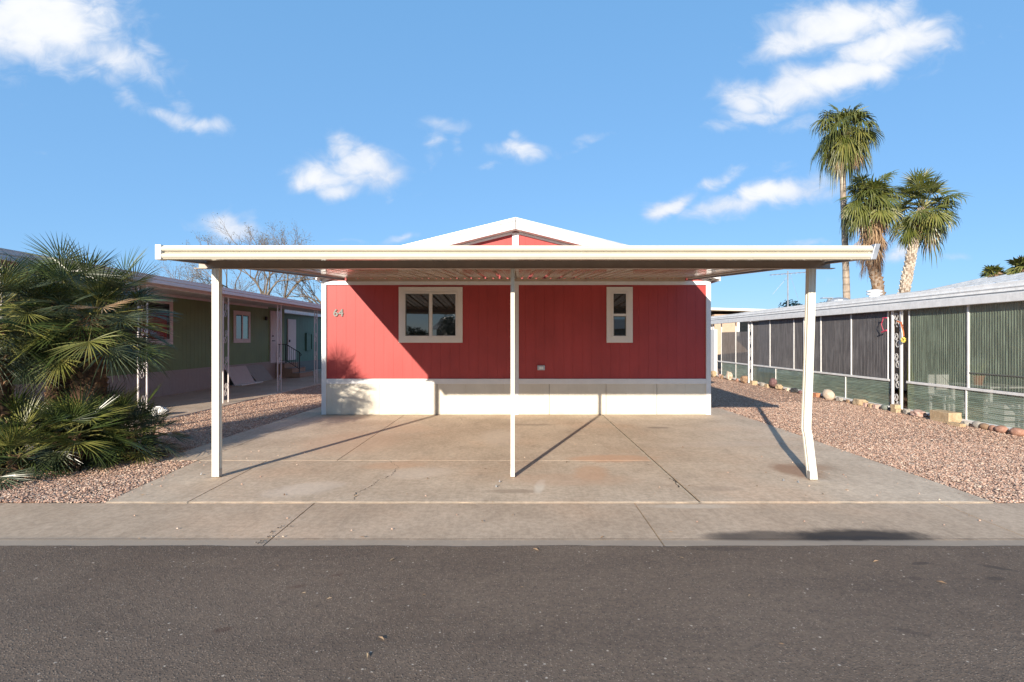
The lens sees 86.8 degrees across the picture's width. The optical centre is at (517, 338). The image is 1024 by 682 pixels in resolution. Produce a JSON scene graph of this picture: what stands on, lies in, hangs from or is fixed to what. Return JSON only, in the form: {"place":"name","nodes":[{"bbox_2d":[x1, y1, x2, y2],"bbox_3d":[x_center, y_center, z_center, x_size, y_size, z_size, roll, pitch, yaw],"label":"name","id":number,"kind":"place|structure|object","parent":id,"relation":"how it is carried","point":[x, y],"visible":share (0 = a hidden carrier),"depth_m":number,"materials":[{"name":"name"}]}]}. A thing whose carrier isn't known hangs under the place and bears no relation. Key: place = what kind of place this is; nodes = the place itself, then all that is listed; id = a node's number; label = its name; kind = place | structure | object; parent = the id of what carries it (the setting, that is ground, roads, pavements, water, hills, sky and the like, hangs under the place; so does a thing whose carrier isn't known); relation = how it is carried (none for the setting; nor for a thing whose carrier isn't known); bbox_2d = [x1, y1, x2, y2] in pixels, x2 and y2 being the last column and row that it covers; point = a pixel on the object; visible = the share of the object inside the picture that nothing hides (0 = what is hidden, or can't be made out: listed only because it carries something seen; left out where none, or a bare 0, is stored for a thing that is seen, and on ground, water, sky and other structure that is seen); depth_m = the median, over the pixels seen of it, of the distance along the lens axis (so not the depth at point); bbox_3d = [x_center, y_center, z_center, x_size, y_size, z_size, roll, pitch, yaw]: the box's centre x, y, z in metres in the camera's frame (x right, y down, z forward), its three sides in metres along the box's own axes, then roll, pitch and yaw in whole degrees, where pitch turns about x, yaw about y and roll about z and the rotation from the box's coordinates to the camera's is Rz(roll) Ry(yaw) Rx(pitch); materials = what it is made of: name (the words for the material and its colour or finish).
{"place":"outdoors","nodes":[
{"label":"outdoors","id":0,"kind":"place"},
{"bbox_2d":[25,369,320,449],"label":"patio slab","id":1,"kind":"structure","parent":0,"point":[188,403],"depth_m":15.51,"materials":[{"name":"concrete"}]},
{"bbox_2d":[0,248,320,409],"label":"patio awning","id":2,"kind":"object","parent":1,"relation":"on","point":[170,286],"visible":0.62,"depth_m":13.83,"materials":[{"name":"white metal"}]},
{"bbox_2d":[154,406,168,414],"bbox_3d":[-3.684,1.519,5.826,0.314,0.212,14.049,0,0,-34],"label":"rock","id":3,"kind":"object","parent":1,"relation":"on","point":[159,407],"visible":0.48,"depth_m":11.44,"materials":[{"name":"white stone"}]},
{"bbox_2d":[232,381,262,385],"bbox_3d":[-9.690,1.605,19.525,0.340,0.029,1.550,0,0,0],"label":"floor board","id":4,"kind":"object","parent":1,"relation":"on","point":[248,383],"visible":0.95,"depth_m":19.32,"materials":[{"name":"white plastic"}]},
{"bbox_2d":[225,365,254,385],"bbox_3d":[-9.900,1.300,19.365,0.318,0.640,1.569,0,0,0],"label":"wall board","id":5,"kind":"object","parent":4,"relation":"on","point":[239,375],"depth_m":19.31,"materials":[{"name":"grey"}]},
{"bbox_2d":[246,364,272,380],"bbox_3d":[-9.910,1.310,20.825,0.298,0.620,1.848,0,0,0],"label":"wall board","id":6,"kind":"object","parent":1,"relation":"on","point":[260,372],"depth_m":20.81,"materials":[{"name":"grey"}]},
{"bbox_2d":[276,362,312,377],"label":"porch steps","id":7,"kind":"structure","parent":1,"relation":"on","point":[289,370],"depth_m":22.60,"materials":[{"name":"brown carpet"}]},
{"bbox_2d":[278,344,301,372],"bbox_3d":[-9.530,0.827,22.680,1.012,1.226,0.036,0,0,0],"label":"hand railing","id":8,"kind":"object","parent":7,"relation":"on","point":[286,353],"visible":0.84,"depth_m":22.67,"materials":[{"name":"black metal"}]},
{"bbox_2d":[0,545,1023,681],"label":"road","id":9,"kind":"structure","parent":0,"point":[564,613],"depth_m":3.23,"materials":[{"name":"grey asphalt"}]},
{"bbox_2d":[0,503,1023,545],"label":"pavement","id":10,"kind":"structure","parent":0,"point":[444,524],"depth_m":4.79,"materials":[{"name":"concrete"}]},
{"bbox_2d":[0,368,1023,506],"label":"gravel ground","id":11,"kind":"structure","parent":0,"point":[796,395],"depth_m":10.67,"materials":[{"name":"brown gravel"}]},
{"bbox_2d":[0,252,82,474],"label":"fan palm","id":12,"kind":"object","parent":11,"relation":"on","point":[12,279],"visible":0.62,"depth_m":6.50,"materials":[{"name":"green plant"}]},
{"bbox_2d":[0,383,88,475],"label":"palm sucker","id":13,"kind":"object","parent":11,"relation":"on","point":[17,403],"visible":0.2,"depth_m":6.61,"materials":[{"name":"green plant"}]},
{"bbox_2d":[0,394,101,490],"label":"palm sucker","id":14,"kind":"object","parent":11,"relation":"on","point":[14,473],"visible":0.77,"depth_m":6.29,"materials":[{"name":"green plant"}]},
{"bbox_2d":[0,248,147,454],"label":"fan palm","id":15,"kind":"object","parent":11,"relation":"on","point":[50,392],"visible":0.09,"depth_m":7.58,"materials":[{"name":"green plant"}]},
{"bbox_2d":[0,380,155,480],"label":"palm sucker","id":16,"kind":"object","parent":11,"relation":"on","point":[62,414],"visible":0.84,"depth_m":6.62,"materials":[{"name":"green plant"}]},
{"bbox_2d":[28,379,135,453],"bbox_3d":[-5.944,1.052,7.552,1.377,1.272,1.544,0,0,0],"label":"palm sucker","id":17,"kind":"object","parent":11,"relation":"on","point":[63,397],"visible":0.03,"depth_m":7.51,"materials":[{"name":"green plant"}]},
{"bbox_2d":[0,231,183,465],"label":"fan palm","id":18,"kind":"object","parent":11,"relation":"on","point":[97,338],"visible":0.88,"depth_m":6.89,"materials":[{"name":"green plant"}]},
{"bbox_2d":[51,380,169,466],"bbox_3d":[-5.573,1.130,7.360,1.487,1.177,1.417,0,0,0],"label":"palm sucker","id":19,"kind":"object","parent":11,"relation":"on","point":[131,395],"visible":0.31,"depth_m":7.33,"materials":[{"name":"green plant"}]},
{"bbox_2d":[77,384,186,471],"bbox_3d":[-5.223,1.194,7.340,1.247,1.221,1.358,0,0,35],"label":"palm sucker","id":20,"kind":"object","parent":11,"relation":"on","point":[133,437],"visible":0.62,"depth_m":7.22,"materials":[{"name":"green plant"}]},
{"bbox_2d":[4,275,284,417],"bbox_3d":[-13.600,-0.300,15.550,7.300,3.840,16.500,0,0,0],"label":"green mobile home","id":21,"kind":"object","parent":11,"relation":"on","point":[252,334],"visible":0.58,"depth_m":16.98,"materials":[{"name":"green paint"}]},
{"bbox_2d":[105,294,172,344],"bbox_3d":[-10.080,-0.500,14.525,0.040,1.320,2.650,0,0,0],"label":"window","id":22,"kind":"structure","parent":21,"relation":"in","point":[169,305],"depth_m":15.33,"materials":[{"name":"clear glass"}]},
{"bbox_2d":[233,310,250,342],"bbox_3d":[-10.080,-0.440,19.850,0.040,1.160,1.200,0,0,0],"label":"window","id":23,"kind":"structure","parent":21,"relation":"in","point":[241,319],"depth_m":19.81,"materials":[{"name":"clear glass"}]},
{"bbox_2d":[270,311,279,362],"bbox_3d":[-10.055,-0.090,22.625,0.090,2.140,1.050,0,0,0],"label":"door","id":24,"kind":"structure","parent":21,"relation":"in","point":[273,314],"depth_m":22.44,"materials":[{"name":"white wood"}]},
{"bbox_2d":[108,399,199,459],"bbox_3d":[-5.289,1.319,7.717,1.156,1.072,1.400,0,0,0],"label":"palm sucker","id":25,"kind":"object","parent":11,"relation":"on","point":[171,429],"visible":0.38,"depth_m":7.74,"materials":[{"name":"green plant"}]},
{"bbox_2d":[149,261,267,291],"bbox_3d":[-19.266,-1.657,33.254,8.061,6.794,6.064,0,0,-40],"label":"bare tree","id":26,"kind":"object","parent":11,"relation":"on","point":[239,287],"visible":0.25,"depth_m":32.88,"materials":[{"name":"brown plant"}]},
{"bbox_2d":[178,212,320,297],"bbox_3d":[-14.355,-2.541,30.336,9.237,8.562,5.890,0,0,-30],"label":"bare tree","id":27,"kind":"object","parent":11,"relation":"on","point":[263,242],"visible":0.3,"depth_m":30.19,"materials":[{"name":"brown plant"}]},
{"bbox_2d":[255,243,320,303],"bbox_3d":[-10.954,-2.059,33.339,9.210,7.657,8.440,0,0,0],"label":"bare tree","id":28,"kind":"object","parent":11,"relation":"on","point":[302,293],"visible":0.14,"depth_m":32.05,"materials":[{"name":"brown plant"}]},
{"bbox_2d":[284,309,320,370],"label":"teal shed","id":29,"kind":"structure","parent":11,"relation":"on","point":[299,331],"depth_m":26.61,"materials":[{"name":"green paint"}]},
{"bbox_2d":[287,319,295,359],"bbox_3d":[-10.510,0.030,25.300,0.080,1.900,0.900,0,0,0],"label":"door","id":30,"kind":"structure","parent":29,"relation":"in","point":[291,323],"depth_m":25.22,"materials":[{"name":"white wood"}]},
{"bbox_2d":[711,371,716,376],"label":"rock","id":31,"kind":"object","parent":11,"relation":"on","point":[713,373],"visible":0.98,"depth_m":23.22,"materials":[{"name":"beige stone"}]},
{"bbox_2d":[725,371,732,379],"bbox_3d":[8.479,1.484,21.649,0.213,0.320,0.347,0,25,0],"label":"rock","id":32,"kind":"object","parent":11,"relation":"on","point":[729,375],"visible":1,"depth_m":21.55,"materials":[{"name":"beige stone"}]},
{"bbox_2d":[740,376,747,382],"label":"rock","id":33,"kind":"object","parent":11,"relation":"on","point":[743,379],"visible":0.99,"depth_m":20.09,"materials":[{"name":"beige stone"}]},
{"bbox_2d":[750,380,756,384],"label":"rock","id":34,"kind":"object","parent":11,"relation":"on","point":[752,382],"visible":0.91,"depth_m":19.31,"materials":[{"name":"beige stone"}]},
{"bbox_2d":[769,378,776,386],"bbox_3d":[8.479,1.441,17.934,0.218,0.306,0.369,0,0,0],"label":"rock","id":35,"kind":"object","parent":11,"relation":"on","point":[772,382],"visible":0.89,"depth_m":17.82,"materials":[{"name":"pink stone"}]},
{"bbox_2d":[775,384,782,389],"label":"rock","id":36,"kind":"object","parent":11,"relation":"on","point":[779,386],"visible":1,"depth_m":17.44,"materials":[{"name":"beige stone"}]},
{"bbox_2d":[770,271,805,306],"bbox_3d":[12.322,-0.762,24.871,2.812,4.804,1.060,0,0,-23],"label":"tv antenna","id":37,"kind":"object","parent":11,"relation":"on","point":[787,273],"visible":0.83,"depth_m":24.78,"materials":[{"name":"metal"}]},
{"bbox_2d":[778,299,801,306],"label":"leafy tree","id":38,"kind":"object","parent":11,"relation":"on","point":[794,304],"visible":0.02,"depth_m":49.26,"materials":[{"name":"green plant"}]},
{"bbox_2d":[790,388,797,392],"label":"rock","id":39,"kind":"object","parent":11,"relation":"on","point":[794,390],"visible":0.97,"depth_m":16.47,"materials":[{"name":"grey stone"}]},
{"bbox_2d":[822,389,834,399],"bbox_3d":[8.480,1.520,14.743,0.255,0.295,0.420,0,14,0],"label":"rock","id":40,"kind":"object","parent":11,"relation":"on","point":[829,394],"visible":0.96,"depth_m":14.62,"materials":[{"name":"beige stone"}]},
{"bbox_2d":[808,102,884,298],"bbox_3d":[16.954,-5.379,28.022,3.401,14.039,3.491,0,0,26],"label":"tall palm","id":41,"kind":"object","parent":11,"relation":"on","point":[844,152],"visible":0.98,"depth_m":27.59,"materials":[{"name":"green plant"}]},
{"bbox_2d":[852,398,867,405],"bbox_3d":[8.481,1.573,13.417,0.251,0.185,0.434,0,0,0],"label":"rock","id":42,"kind":"object","parent":11,"relation":"on","point":[859,402],"visible":0.91,"depth_m":13.28,"materials":[{"name":"beige stone"}]},
{"bbox_2d":[711,280,1023,429],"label":"patio enclosure","id":43,"kind":"object","parent":11,"relation":"on","point":[967,338],"visible":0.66,"depth_m":11.81,"materials":[{"name":"white paint"}]},
{"bbox_2d":[711,329,716,374],"bbox_3d":[8.590,0.590,23.850,0.140,2.000,0.900,0,0,0],"label":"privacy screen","id":44,"kind":"object","parent":43,"relation":"attached to","point":[714,350],"visible":0.48,"depth_m":23.41,"materials":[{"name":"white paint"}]},
{"bbox_2d":[897,313,905,342],"bbox_3d":[8.549,-0.289,12.057,0.054,0.742,0.286,0,0,0],"label":"hanging flower","id":45,"kind":"object","parent":43,"relation":"hanging from","point":[903,339],"visible":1,"depth_m":12.01,"materials":[{"name":"yellow fabric"}]},
{"bbox_2d":[835,169,910,295],"bbox_3d":[17.306,-3.232,26.500,2.979,9.890,3.045,0,0,-40],"label":"tall palm","id":46,"kind":"object","parent":11,"relation":"on","point":[873,215],"visible":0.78,"depth_m":26.06,"materials":[{"name":"green plant"}]},
{"bbox_2d":[872,404,879,408],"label":"rock","id":47,"kind":"object","parent":11,"relation":"on","point":[874,406],"visible":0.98,"depth_m":12.74,"materials":[{"name":"beige stone"}]},
{"bbox_2d":[743,272,1023,392],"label":"white mobile home","id":48,"kind":"object","parent":11,"relation":"on","point":[872,293],"visible":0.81,"depth_m":16.25,"materials":[{"name":"metal"}]},
{"bbox_2d":[881,404,887,409],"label":"rock","id":49,"kind":"object","parent":11,"relation":"on","point":[884,407],"visible":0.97,"depth_m":12.45,"materials":[{"name":"grey stone"}]},
{"bbox_2d":[890,404,900,408],"bbox_3d":[8.480,1.515,12.132,0.144,0.098,0.169,0,0,0],"label":"stone block","id":50,"kind":"object","parent":11,"relation":"on","point":[895,406],"depth_m":12.06,"materials":[{"name":"beige stone"}]},
{"bbox_2d":[891,408,902,412],"bbox_3d":[8.480,1.604,12.078,0.184,0.087,0.186,0,0,0],"label":"stone block","id":51,"kind":"object","parent":11,"relation":"on","point":[896,410],"depth_m":11.99,"materials":[{"name":"beige stone"}]},
{"bbox_2d":[902,408,909,413],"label":"rock","id":52,"kind":"object","parent":11,"relation":"on","point":[905,411],"visible":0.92,"depth_m":11.74,"materials":[{"name":"grey stone"}]},
{"bbox_2d":[910,410,927,416],"bbox_3d":[8.485,1.573,11.453,0.233,0.146,0.345,0,0,0],"label":"rock","id":53,"kind":"object","parent":11,"relation":"on","point":[918,413],"visible":0.98,"depth_m":11.35,"materials":[{"name":"pink stone"}]},
{"bbox_2d":[886,168,972,292],"bbox_3d":[19.491,-3.280,26.007,3.925,10.004,3.591,0,0,0],"label":"tall palm","id":54,"kind":"object","parent":11,"relation":"on","point":[925,224],"visible":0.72,"depth_m":25.72,"materials":[{"name":"green plant"}]},
{"bbox_2d":[930,410,961,422],"bbox_3d":[8.480,1.544,10.719,0.265,0.232,0.494,0,0,0],"label":"stone block","id":55,"kind":"object","parent":11,"relation":"on","point":[944,416],"depth_m":10.58,"materials":[{"name":"beige stone"}]},
{"bbox_2d":[947,422,965,426],"bbox_3d":[8.280,1.613,10.210,0.123,0.066,0.299,0,0,-4],"label":"stone block","id":56,"kind":"object","parent":11,"relation":"on","point":[957,424],"depth_m":10.14,"materials":[{"name":"beige stone"}]},
{"bbox_2d":[972,421,980,427],"bbox_3d":[8.479,1.581,9.982,0.115,0.143,0.188,0,0,0],"label":"rock","id":57,"kind":"object","parent":11,"relation":"on","point":[975,424],"visible":0.83,"depth_m":9.95,"materials":[{"name":"grey stone"}]},
{"bbox_2d":[979,423,989,429],"bbox_3d":[8.480,1.587,9.818,0.125,0.119,0.197,0,0,0],"label":"rock","id":58,"kind":"object","parent":11,"relation":"on","point":[983,426],"visible":0.94,"depth_m":9.78,"materials":[{"name":"brown stone"}]},
{"bbox_2d":[988,425,994,430],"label":"rock","id":59,"kind":"object","parent":11,"relation":"on","point":[990,427],"visible":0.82,"depth_m":9.63,"materials":[{"name":"stone"}]},
{"bbox_2d":[994,425,1008,432],"bbox_3d":[8.480,1.581,9.479,0.153,0.133,0.252,0,0,0],"label":"rock","id":60,"kind":"object","parent":11,"relation":"on","point":[1002,429],"visible":0.97,"depth_m":9.43,"materials":[{"name":"stone"}]},
{"bbox_2d":[1003,255,1023,274],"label":"distant palm","id":61,"kind":"object","parent":11,"relation":"on","point":[1018,263],"visible":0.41,"depth_m":52.01,"materials":[{"name":"green plant"}]},
{"bbox_2d":[1009,428,1023,436],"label":"rock","id":62,"kind":"object","parent":11,"relation":"on","point":[1019,432],"visible":0.99,"depth_m":9.12,"materials":[{"name":"stone"}]},
{"bbox_2d":[0,0,1023,308],"label":"sky","id":63,"kind":"structure","parent":0,"point":[125,125],"materials":[{"name":"blue"}]},
{"bbox_2d":[52,407,995,502],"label":"driveway","id":64,"kind":"structure","parent":0,"point":[404,458],"depth_m":6.98,"materials":[{"name":"concrete"}]},
{"bbox_2d":[155,244,880,479],"bbox_3d":[-0.030,0.118,8.565,7.540,3.008,6.085,0,0,0],"label":"carport","id":65,"kind":"object","parent":64,"relation":"on","point":[519,262],"visible":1,"depth_m":6.37,"materials":[{"name":"metal"}]},
{"bbox_2d":[316,217,720,414],"bbox_3d":[0.020,-0.456,20.140,8.530,4.192,17.600,0,0,0],"label":"mobile home","id":66,"kind":"object","parent":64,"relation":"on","point":[581,347],"visible":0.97,"depth_m":11.64,"materials":[{"name":"red paint"}]},
{"bbox_2d":[399,287,462,342],"bbox_3d":[-1.855,-0.519,11.617,1.370,1.197,0.046,0,0,0],"label":"window","id":67,"kind":"structure","parent":66,"relation":"in","point":[426,314],"depth_m":11.62,"materials":[{"name":"white glass"}]},
{"bbox_2d":[606,287,632,342],"bbox_3d":[2.200,-0.519,11.617,0.560,1.197,0.046,0,0,0],"label":"window","id":68,"kind":"structure","parent":66,"relation":"in","point":[619,300],"depth_m":11.61,"materials":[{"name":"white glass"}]},
{"bbox_2d":[142,461,946,656],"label":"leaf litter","id":69,"kind":"object","parent":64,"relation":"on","point":[537,549],"visible":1,"depth_m":3.98,"materials":[{"name":"brown plant"}]},
{"bbox_2d":[134,442,991,530],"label":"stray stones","id":70,"kind":"object","parent":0,"point":[575,444],"visible":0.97,"depth_m":5.81,"materials":[{"name":"stone"}]},
{"bbox_2d":[711,308,763,367],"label":"tan house","id":71,"kind":"structure","parent":0,"point":[740,327],"depth_m":31.00,"materials":[{"name":"paint"}]},
{"bbox_2d":[737,321,750,339],"bbox_3d":[13.350,-0.535,30.975,1.500,1.150,0.050,0,0,0],"label":"window","id":72,"kind":"structure","parent":71,"relation":"in","point":[741,326],"depth_m":30.98,"materials":[{"name":"white paint"}]},
{"bbox_2d":[899,359,907,408],"bbox_3d":[8.951,1.015,12.426,0.290,1.250,0.234,0,0,24],"label":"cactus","id":73,"kind":"object","parent":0,"point":[903,386],"visible":0.19,"depth_m":12.49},
{"label":"ground","id":74,"kind":"structure","parent":0,"visible":0},
{"bbox_2d":[979,264,1005,277],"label":"distant palm","id":75,"kind":"object","parent":74,"relation":"on","point":[988,271],"visible":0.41,"depth_m":69.58,"materials":[{"name":"green plant"}]}
]}

